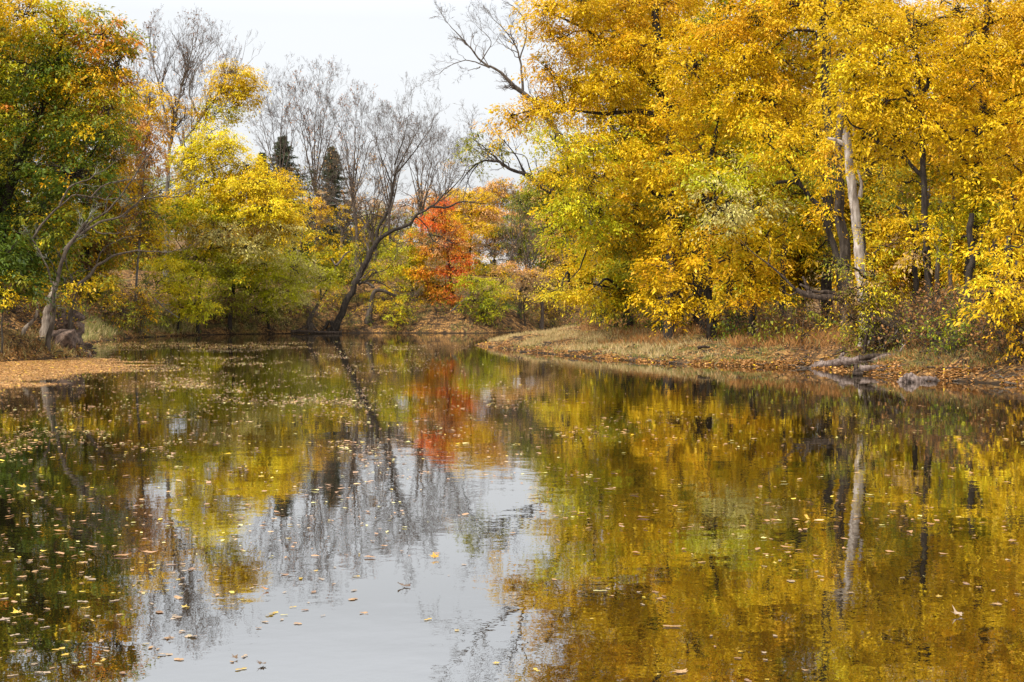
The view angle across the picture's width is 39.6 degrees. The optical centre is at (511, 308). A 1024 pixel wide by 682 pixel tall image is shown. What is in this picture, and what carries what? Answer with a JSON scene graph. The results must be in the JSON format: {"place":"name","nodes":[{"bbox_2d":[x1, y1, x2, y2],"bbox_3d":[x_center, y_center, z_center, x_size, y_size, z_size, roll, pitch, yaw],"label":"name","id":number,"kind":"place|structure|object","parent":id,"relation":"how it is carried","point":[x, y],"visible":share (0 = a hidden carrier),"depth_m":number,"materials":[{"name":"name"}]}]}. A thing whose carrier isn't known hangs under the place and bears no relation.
{"place":"outdoors","nodes":[
{"label":"outdoors","id":0,"kind":"place"},
{"bbox_2d":[0,332,1023,681],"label":"water","id":1,"kind":"structure","parent":0,"point":[510,604],"depth_m":18.25,"materials":[{"name":"liquid"}]},
{"bbox_2d":[0,357,151,394],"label":"leaf raft","id":2,"kind":"object","parent":1,"relation":"on","point":[41,367],"visible":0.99,"depth_m":63.97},
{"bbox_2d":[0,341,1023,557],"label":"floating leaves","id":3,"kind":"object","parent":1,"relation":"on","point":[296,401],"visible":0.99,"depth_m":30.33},
{"bbox_2d":[897,372,937,381],"bbox_3d":[15.057,2.676,52.860,1.765,0.689,0.948,0,0,0],"label":"driftwood stump","id":4,"kind":"object","parent":1,"relation":"in","point":[910,377],"visible":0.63,"depth_m":52.51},
{"bbox_2d":[0,235,1023,384],"bbox_3d":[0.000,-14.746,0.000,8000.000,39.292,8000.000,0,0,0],"label":"ground","id":5,"kind":"structure","parent":0,"point":[427,320],"depth_m":155.95,"materials":[{"name":"brown plant"}]},
{"bbox_2d":[0,270,29,352],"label":"sapling","id":6,"kind":"object","parent":5,"relation":"on","point":[6,305],"visible":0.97,"depth_m":72.96,"materials":[{"name":"yellow plant"}]},
{"bbox_2d":[0,0,35,256],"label":"woodland tree","id":7,"kind":"object","parent":5,"relation":"on","point":[2,144],"visible":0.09,"depth_m":120.59,"materials":[{"name":"green plant"}]},
{"bbox_2d":[0,223,74,317],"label":"maple tree","id":8,"kind":"object","parent":5,"relation":"on","point":[10,260],"visible":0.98,"depth_m":73.73,"materials":[{"name":"green plant"}]},
{"bbox_2d":[0,25,96,301],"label":"woodland tree","id":9,"kind":"object","parent":5,"relation":"on","point":[30,61],"visible":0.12,"depth_m":127.50,"materials":[{"name":"green plant"}]},
{"bbox_2d":[39,278,57,340],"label":"trunk","id":10,"kind":"object","parent":5,"relation":"on","point":[45,321],"visible":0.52,"depth_m":78.83,"materials":[{"name":"grey wood"}]},
{"bbox_2d":[51,329,76,350],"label":"boulder","id":11,"kind":"object","parent":5,"relation":"on","point":[65,337],"visible":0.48,"depth_m":79.31,"materials":[{"name":"brown stone"}]},
{"bbox_2d":[0,0,156,301],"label":"maple tree","id":12,"kind":"object","parent":5,"relation":"on","point":[55,89],"visible":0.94,"depth_m":82.87,"materials":[{"name":"green plant"}]},
{"bbox_2d":[35,43,149,320],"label":"woodland tree","id":13,"kind":"object","parent":5,"relation":"on","point":[93,251],"visible":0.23,"depth_m":133.24,"materials":[{"name":"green plant"}]},
{"bbox_2d":[22,227,198,328],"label":"leaning tree","id":14,"kind":"object","parent":5,"relation":"on","point":[77,286],"visible":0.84,"depth_m":81.94,"materials":[{"name":"yellow plant"}]},
{"bbox_2d":[13,121,219,351],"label":"leaning tree","id":15,"kind":"object","parent":5,"relation":"on","point":[82,229],"visible":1,"depth_m":76.96,"materials":[{"name":"grey plant"}]},
{"bbox_2d":[93,289,139,330],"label":"bush","id":16,"kind":"object","parent":5,"relation":"on","point":[120,312],"visible":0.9,"depth_m":127.93,"materials":[{"name":"green plant"}]},
{"bbox_2d":[90,79,190,319],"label":"orange tree","id":17,"kind":"object","parent":5,"relation":"on","point":[145,203],"visible":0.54,"depth_m":139.82,"materials":[{"name":"grey plant"}]},
{"bbox_2d":[77,160,207,272],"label":"hill tree","id":18,"kind":"object","parent":5,"relation":"on","point":[127,263],"visible":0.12,"depth_m":174.29,"materials":[{"name":"orange plant"}]},
{"bbox_2d":[117,279,174,334],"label":"bush","id":19,"kind":"object","parent":5,"relation":"on","point":[149,308],"visible":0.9,"depth_m":135.33,"materials":[{"name":"brown plant"}]},
{"bbox_2d":[110,19,188,269],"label":"bare tree","id":20,"kind":"object","parent":5,"relation":"on","point":[146,94],"visible":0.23,"depth_m":174.86,"materials":[{"name":"grey plant"}]},
{"bbox_2d":[125,254,225,333],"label":"understory tree","id":21,"kind":"object","parent":5,"relation":"on","point":[174,289],"visible":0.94,"depth_m":143.17,"materials":[{"name":"green plant"}]},
{"bbox_2d":[140,35,262,262],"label":"bare tree","id":22,"kind":"object","parent":5,"relation":"on","point":[191,120],"visible":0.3,"depth_m":186.01,"materials":[{"name":"grey plant"}]},
{"bbox_2d":[143,4,271,278],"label":"yellow tree","id":23,"kind":"object","parent":5,"relation":"on","point":[240,92],"visible":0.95,"depth_m":164.85,"materials":[{"name":"grey plant"}]},
{"bbox_2d":[130,193,307,333],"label":"understory tree","id":24,"kind":"object","parent":5,"relation":"on","point":[216,235],"visible":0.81,"depth_m":146.86,"materials":[{"name":"green plant"}]},
{"bbox_2d":[153,121,320,330],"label":"yellow tree","id":25,"kind":"object","parent":5,"relation":"on","point":[238,182],"visible":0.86,"depth_m":149.28,"materials":[{"name":"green plant"}]},
{"bbox_2d":[196,246,325,329],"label":"understory tree","id":26,"kind":"object","parent":5,"relation":"on","point":[267,292],"visible":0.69,"depth_m":152.54,"materials":[{"name":"green plant"}]},
{"bbox_2d":[243,51,342,271],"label":"bare tree","id":27,"kind":"object","parent":5,"relation":"on","point":[280,140],"visible":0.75,"depth_m":194.90,"materials":[{"name":"grey brown twig"},{"name":"grey brown bark"}]},
{"bbox_2d":[266,136,320,257],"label":"conifer","id":28,"kind":"object","parent":5,"relation":"on","point":[286,153],"visible":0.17,"depth_m":205.61,"materials":[{"name":"green plant"}]},
{"bbox_2d":[197,164,397,285],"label":"hill tree","id":29,"kind":"object","parent":5,"relation":"on","point":[346,279],"visible":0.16,"depth_m":176.85,"materials":[{"name":"yellow plant"}]},
{"bbox_2d":[274,190,351,291],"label":"tree","id":30,"kind":"object","parent":5,"relation":"on","point":[322,233],"visible":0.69,"depth_m":164.78,"materials":[{"name":"yellow plant"}]},
{"bbox_2d":[264,56,387,266],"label":"bare tree","id":31,"kind":"object","parent":5,"relation":"on","point":[313,126],"visible":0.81,"depth_m":189.51,"materials":[{"name":"grey brown twig"},{"name":"grey brown bark"}]},
{"bbox_2d":[293,146,367,263],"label":"conifer","id":32,"kind":"object","parent":5,"relation":"on","point":[336,186],"visible":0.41,"depth_m":202.55,"materials":[{"name":"green plant"}]},
{"bbox_2d":[281,140,379,289],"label":"bare tree","id":33,"kind":"object","parent":5,"relation":"on","point":[318,226],"visible":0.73,"depth_m":171.42,"materials":[{"name":"grey plant"}]},
{"bbox_2d":[284,240,377,330],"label":"tree","id":34,"kind":"object","parent":5,"relation":"on","point":[325,277],"visible":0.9,"depth_m":160.30,"materials":[{"name":"green plant"}]},
{"bbox_2d":[279,140,401,280],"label":"bare tree","id":35,"kind":"object","parent":5,"relation":"on","point":[341,227],"visible":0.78,"depth_m":177.76,"materials":[{"name":"grey plant"}]},
{"bbox_2d":[302,196,398,268],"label":"hill tree","id":36,"kind":"object","parent":5,"relation":"on","point":[366,231],"visible":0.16,"depth_m":213.82,"materials":[{"name":"yellow plant"}]},
{"bbox_2d":[302,77,419,276],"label":"bare tree","id":37,"kind":"object","parent":5,"relation":"on","point":[354,159],"visible":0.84,"depth_m":185.79,"materials":[{"name":"grey brown twig"},{"name":"grey brown bark"}]},
{"bbox_2d":[305,147,438,279],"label":"bare tree","id":38,"kind":"object","parent":5,"relation":"on","point":[371,223],"visible":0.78,"depth_m":179.84,"materials":[{"name":"grey plant"}]},
{"bbox_2d":[359,281,396,324],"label":"bare tree","id":39,"kind":"object","parent":5,"relation":"on","point":[370,309],"visible":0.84,"depth_m":161.77,"materials":[{"name":"grey plant"}]},
{"bbox_2d":[339,95,445,277],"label":"bare tree","id":40,"kind":"object","parent":5,"relation":"on","point":[391,174],"visible":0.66,"depth_m":191.86,"materials":[{"name":"grey plant"}]},
{"bbox_2d":[366,294,418,332],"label":"bush","id":41,"kind":"object","parent":5,"relation":"on","point":[395,308],"visible":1,"depth_m":160.24,"materials":[{"name":"yellow plant"}]},
{"bbox_2d":[299,72,516,332],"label":"leaning tree","id":42,"kind":"object","parent":5,"relation":"on","point":[340,316],"visible":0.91,"depth_m":159.40,"materials":[{"name":"grey plant"}]},
{"bbox_2d":[374,189,445,263],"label":"hill tree","id":43,"kind":"object","parent":5,"relation":"on","point":[414,210],"visible":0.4,"depth_m":239.41,"materials":[{"name":"orange plant"}]},
{"bbox_2d":[369,225,458,304],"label":"yellow tree","id":44,"kind":"object","parent":5,"relation":"on","point":[391,253],"visible":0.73,"depth_m":167.31,"materials":[{"name":"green plant"}]},
{"bbox_2d":[365,91,468,268],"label":"bare tree","id":45,"kind":"object","parent":5,"relation":"on","point":[426,183],"visible":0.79,"depth_m":183.85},
{"bbox_2d":[401,196,485,310],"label":"red maple","id":46,"kind":"object","parent":5,"relation":"on","point":[448,269],"visible":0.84,"depth_m":165.49,"materials":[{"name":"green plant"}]},
{"bbox_2d":[408,119,487,277],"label":"bare tree","id":47,"kind":"object","parent":5,"relation":"on","point":[419,170],"visible":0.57,"depth_m":197.98,"materials":[{"name":"grey plant"}]},
{"bbox_2d":[439,187,507,298],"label":"orange tree","id":48,"kind":"object","parent":5,"relation":"on","point":[489,217],"visible":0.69,"depth_m":173.52,"materials":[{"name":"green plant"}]},
{"bbox_2d":[448,270,521,324],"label":"bush","id":49,"kind":"object","parent":5,"relation":"on","point":[476,281],"visible":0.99,"depth_m":161.73,"materials":[{"name":"green plant"}]},
{"bbox_2d":[468,175,525,226],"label":"hill tree","id":50,"kind":"object","parent":5,"relation":"on","point":[495,190],"visible":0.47,"depth_m":248.22,"materials":[{"name":"orange plant"}]},
{"bbox_2d":[450,197,549,275],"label":"hill tree","id":51,"kind":"object","parent":5,"relation":"on","point":[484,266],"visible":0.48,"depth_m":213.31,"materials":[{"name":"green plant"}]},
{"bbox_2d":[0,265,1023,363],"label":"undergrowth","id":52,"kind":"object","parent":5,"relation":"on","point":[950,332],"visible":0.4,"depth_m":67.97,"materials":[{"name":"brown plant"}]},
{"bbox_2d":[0,292,1023,373],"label":"grass","id":53,"kind":"structure","parent":5,"relation":"on","point":[632,336],"depth_m":79.94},
{"bbox_2d":[0,272,1023,385],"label":"fallen leaves","id":54,"kind":"object","parent":5,"relation":"on","point":[892,369],"depth_m":68.48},
{"bbox_2d":[483,180,541,280],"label":"bare tree","id":55,"kind":"object","parent":5,"relation":"on","point":[519,234],"visible":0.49,"depth_m":204.78,"materials":[{"name":"brown plant"}]},
{"bbox_2d":[416,0,614,326],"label":"bare tree","id":56,"kind":"object","parent":5,"relation":"on","point":[521,91],"visible":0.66,"depth_m":103.94,"materials":[{"name":"grey plant"}]},
{"bbox_2d":[438,102,593,319],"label":"arching tree","id":57,"kind":"object","parent":5,"relation":"on","point":[523,172],"visible":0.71,"depth_m":111.94,"materials":[{"name":"grey plant"}]},
{"bbox_2d":[485,260,558,326],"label":"bush","id":58,"kind":"object","parent":5,"relation":"on","point":[527,274],"visible":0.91,"depth_m":167.63,"materials":[{"name":"orange plant"}]},
{"bbox_2d":[469,198,577,319],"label":"bare tree","id":59,"kind":"object","parent":5,"relation":"on","point":[522,281],"visible":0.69,"depth_m":170.47,"materials":[{"name":"green plant"}]},
{"bbox_2d":[499,182,547,250],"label":"hill tree","id":60,"kind":"object","parent":5,"relation":"on","point":[529,203],"visible":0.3,"depth_m":234.98,"materials":[{"name":"green plant"}]},
{"bbox_2d":[489,205,585,329],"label":"tree","id":61,"kind":"object","parent":5,"relation":"on","point":[541,324],"visible":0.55,"depth_m":169.71,"materials":[{"name":"green plant"}]},
{"bbox_2d":[527,260,571,309],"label":"bush","id":62,"kind":"object","parent":5,"relation":"on","point":[552,268],"visible":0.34,"depth_m":177.80,"materials":[{"name":"brown plant"}]},
{"bbox_2d":[530,282,571,327],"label":"bush","id":63,"kind":"object","parent":5,"relation":"on","point":[560,311],"visible":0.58,"depth_m":172.88,"materials":[{"name":"green plant"}]},
{"bbox_2d":[525,161,595,300],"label":"woodland tree","id":64,"kind":"object","parent":5,"relation":"on","point":[538,263],"visible":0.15,"depth_m":184.59,"materials":[{"name":"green plant"}]},
{"bbox_2d":[471,0,736,327],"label":"giant ash tree","id":65,"kind":"object","parent":5,"relation":"on","point":[609,223],"visible":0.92,"depth_m":86.70,"materials":[{"name":"yellow plant"}]},
{"bbox_2d":[523,246,684,328],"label":"gold tree","id":66,"kind":"object","parent":5,"relation":"on","point":[609,300],"visible":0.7,"depth_m":95.66,"materials":[{"name":"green plant"}]},
{"bbox_2d":[550,0,667,321],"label":"woodland tree","id":67,"kind":"object","parent":5,"relation":"on","point":[627,123],"visible":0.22,"depth_m":111.43,"materials":[{"name":"yellow plant"}]},
{"bbox_2d":[602,304,649,331],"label":"bush","id":68,"kind":"object","parent":5,"relation":"on","point":[623,321],"visible":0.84,"depth_m":91.98,"materials":[{"name":"brown plant"}]},
{"bbox_2d":[611,86,727,339],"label":"woodland tree","id":69,"kind":"object","parent":5,"relation":"on","point":[665,122],"visible":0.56,"depth_m":83.50,"materials":[{"name":"yellow plant"}]},
{"bbox_2d":[616,0,732,317],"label":"woodland tree","id":70,"kind":"object","parent":5,"relation":"on","point":[684,84],"visible":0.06,"depth_m":115.12,"materials":[{"name":"yellow plant"}]},
{"bbox_2d":[649,96,741,324],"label":"woodland tree","id":71,"kind":"object","parent":5,"relation":"on","point":[694,316],"visible":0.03,"depth_m":89.84,"materials":[{"name":"yellow plant"}]},
{"bbox_2d":[620,5,782,342],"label":"gold tree","id":72,"kind":"object","parent":5,"relation":"on","point":[705,297],"visible":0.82,"depth_m":79.54,"materials":[{"name":"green plant"}]},
{"bbox_2d":[662,79,750,332],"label":"woodland tree","id":73,"kind":"object","parent":5,"relation":"on","point":[701,321],"visible":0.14,"depth_m":85.81,"materials":[{"name":"yellow plant"}]},
{"bbox_2d":[712,299,756,342],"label":"bush","id":74,"kind":"object","parent":5,"relation":"on","point":[729,329],"visible":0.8,"depth_m":75.95,"materials":[{"name":"green plant"}]},
{"bbox_2d":[686,91,784,325],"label":"woodland tree","id":75,"kind":"object","parent":5,"relation":"on","point":[731,289],"visible":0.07,"depth_m":91.95,"materials":[{"name":"yellow plant"}]},
{"bbox_2d":[671,0,809,319],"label":"woodland tree","id":76,"kind":"object","parent":5,"relation":"on","point":[726,2],"visible":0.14,"depth_m":107.23,"materials":[{"name":"yellow plant"}]},
{"bbox_2d":[664,144,832,338],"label":"lime tree","id":77,"kind":"object","parent":5,"relation":"on","point":[754,293],"visible":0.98,"depth_m":73.97,"materials":[{"name":"yellow plant"}]},
{"bbox_2d":[742,300,791,346],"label":"bush","id":78,"kind":"object","parent":5,"relation":"on","point":[781,328],"visible":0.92,"depth_m":72.84,"materials":[{"name":"green plant"}]},
{"bbox_2d":[739,91,834,318],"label":"woodland tree","id":79,"kind":"object","parent":5,"relation":"on","point":[783,248],"visible":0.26,"depth_m":94.98,"materials":[{"name":"yellow plant"}]},
{"bbox_2d":[720,96,873,324],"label":"curved tree","id":80,"kind":"object","parent":5,"relation":"on","point":[787,148],"visible":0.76,"depth_m":73.98,"materials":[{"name":"yellow plant"}]},
{"bbox_2d":[682,0,920,327],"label":"tall gold tree","id":81,"kind":"object","parent":5,"relation":"on","point":[795,9],"visible":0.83,"depth_m":78.83,"materials":[{"name":"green plant"}]},
{"bbox_2d":[779,298,830,344],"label":"bush","id":82,"kind":"object","parent":5,"relation":"on","point":[801,334],"visible":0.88,"depth_m":69.91,"materials":[{"name":"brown plant"}]},
{"bbox_2d":[750,0,859,317],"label":"woodland tree","id":83,"kind":"object","parent":5,"relation":"on","point":[799,273],"visible":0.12,"depth_m":111.46,"materials":[{"name":"yellow plant"}]},
{"bbox_2d":[740,236,879,339],"bbox_3d":[13.657,-0.965,64.592,6.578,4.849,0.823,0,0,-7],"label":"fallen tree","id":84,"kind":"object","parent":5,"relation":"on","point":[809,293],"visible":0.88,"depth_m":64.54,"materials":[{"name":"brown wood"}]},
{"bbox_2d":[827,128,871,346],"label":"dead tree","id":85,"kind":"object","parent":5,"relation":"on","point":[855,211],"visible":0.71,"depth_m":66.33,"materials":[{"name":"grey wood"}]},
{"bbox_2d":[788,94,916,338],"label":"grey trunk tree","id":86,"kind":"object","parent":5,"relation":"on","point":[841,227],"visible":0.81,"depth_m":69.73,"materials":[{"name":"brown plant"}]},
{"bbox_2d":[809,352,897,366],"bbox_3d":[14.704,2.396,62.706,1.195,1.010,5.470,0,0,-31],"label":"driftwood log","id":87,"kind":"object","parent":5,"relation":"on","point":[842,359],"visible":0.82,"depth_m":62.45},
{"bbox_2d":[828,291,890,355],"bbox_3d":[15.576,0.803,63.349,3.215,3.624,2.814,0,0,0],"label":"bush","id":88,"kind":"object","parent":5,"relation":"on","point":[861,336],"visible":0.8,"depth_m":63.38,"materials":[{"name":"green plant"}]},
{"bbox_2d":[795,0,926,311],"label":"woodland tree","id":89,"kind":"object","parent":5,"relation":"on","point":[862,211],"visible":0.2,"depth_m":103.43,"materials":[{"name":"yellow plant"}]},
{"bbox_2d":[815,210,915,349],"bbox_3d":[15.977,-1.115,63.961,5.202,6.767,3.575,0,0,0],"label":"bush","id":90,"kind":"object","parent":5,"relation":"on","point":[876,302],"visible":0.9,"depth_m":63.75,"materials":[{"name":"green plant"}]},
{"bbox_2d":[842,305,904,354],"bbox_3d":[16.354,1.185,62.534,3.684,2.744,2.210,0,0,-12],"label":"bush","id":91,"kind":"object","parent":5,"relation":"on","point":[885,340],"visible":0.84,"depth_m":62.56,"materials":[{"name":"brown plant"}]},
{"bbox_2d":[862,312,912,354],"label":"exposed roots","id":92,"kind":"object","parent":5,"relation":"on","point":[866,339],"visible":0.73,"depth_m":62.94,"materials":[{"name":"brown wood"}]},
{"bbox_2d":[790,0,988,322],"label":"gold tree","id":93,"kind":"object","parent":5,"relation":"on","point":[920,69],"visible":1,"depth_m":63.77,"materials":[{"name":"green plant"}]},
{"bbox_2d":[865,299,920,354],"bbox_3d":[16.763,1.169,61.932,3.124,3.227,2.336,0,0,0],"label":"bush","id":94,"kind":"object","parent":5,"relation":"on","point":[901,327],"visible":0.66,"depth_m":61.90,"materials":[{"name":"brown plant"}]},
{"bbox_2d":[847,160,962,322],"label":"slim tree","id":95,"kind":"object","parent":5,"relation":"on","point":[904,212],"visible":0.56,"depth_m":76.21,"materials":[{"name":"yellow plant"}]},
{"bbox_2d":[865,0,967,301],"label":"woodland tree","id":96,"kind":"object","parent":5,"relation":"on","point":[910,279],"visible":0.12,"depth_m":109.44,"materials":[{"name":"yellow plant"}]},
{"bbox_2d":[892,89,987,307],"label":"woodland tree","id":97,"kind":"object","parent":5,"relation":"on","point":[937,269],"visible":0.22,"depth_m":83.88,"materials":[{"name":"yellow plant"}]},
{"bbox_2d":[894,85,1004,296],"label":"woodland tree","id":98,"kind":"object","parent":5,"relation":"on","point":[950,271],"visible":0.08,"depth_m":96.16,"materials":[{"name":"yellow plant"}]},
{"bbox_2d":[895,0,1023,303],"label":"gold tree","id":99,"kind":"object","parent":5,"relation":"on","point":[986,60],"visible":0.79,"depth_m":65.15,"materials":[{"name":"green plant"}]},
{"bbox_2d":[920,213,1015,303],"bbox_3d":[20.150,-1.324,62.834,3.456,5.703,3.274,0,0,-16],"label":"dark trunk tree","id":100,"kind":"object","parent":5,"relation":"on","point":[969,272],"visible":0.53,"depth_m":61.98,"materials":[{"name":"yellow plant"}]},
{"bbox_2d":[915,0,1023,292],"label":"woodland tree","id":101,"kind":"object","parent":5,"relation":"on","point":[960,242],"visible":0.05,"depth_m":103.40,"materials":[{"name":"yellow plant"}]},
{"bbox_2d":[939,20,1023,367],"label":"gold tree","id":102,"kind":"object","parent":5,"relation":"on","point":[1008,267],"visible":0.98,"depth_m":52.94,"materials":[{"name":"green plant"}]},
{"bbox_2d":[953,85,1023,294],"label":"woodland tree","id":103,"kind":"object","parent":5,"relation":"on","point":[992,241],"visible":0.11,"depth_m":87.80,"materials":[{"name":"yellow plant"}]},
{"bbox_2d":[973,86,1023,284],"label":"woodland tree","id":104,"kind":"object","parent":5,"relation":"on","point":[1008,152],"visible":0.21,"depth_m":79.60,"materials":[{"name":"yellow plant"}]},
{"bbox_2d":[975,0,1023,288],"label":"woodland tree","id":105,"kind":"object","parent":5,"relation":"on","point":[1008,85],"visible":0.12,"depth_m":97.83,"materials":[{"name":"yellow plant"}]},
{"bbox_2d":[3,0,1023,242],"label":"sky","id":106,"kind":"structure","parent":0,"point":[377,42],"materials":[{"name":"white"}]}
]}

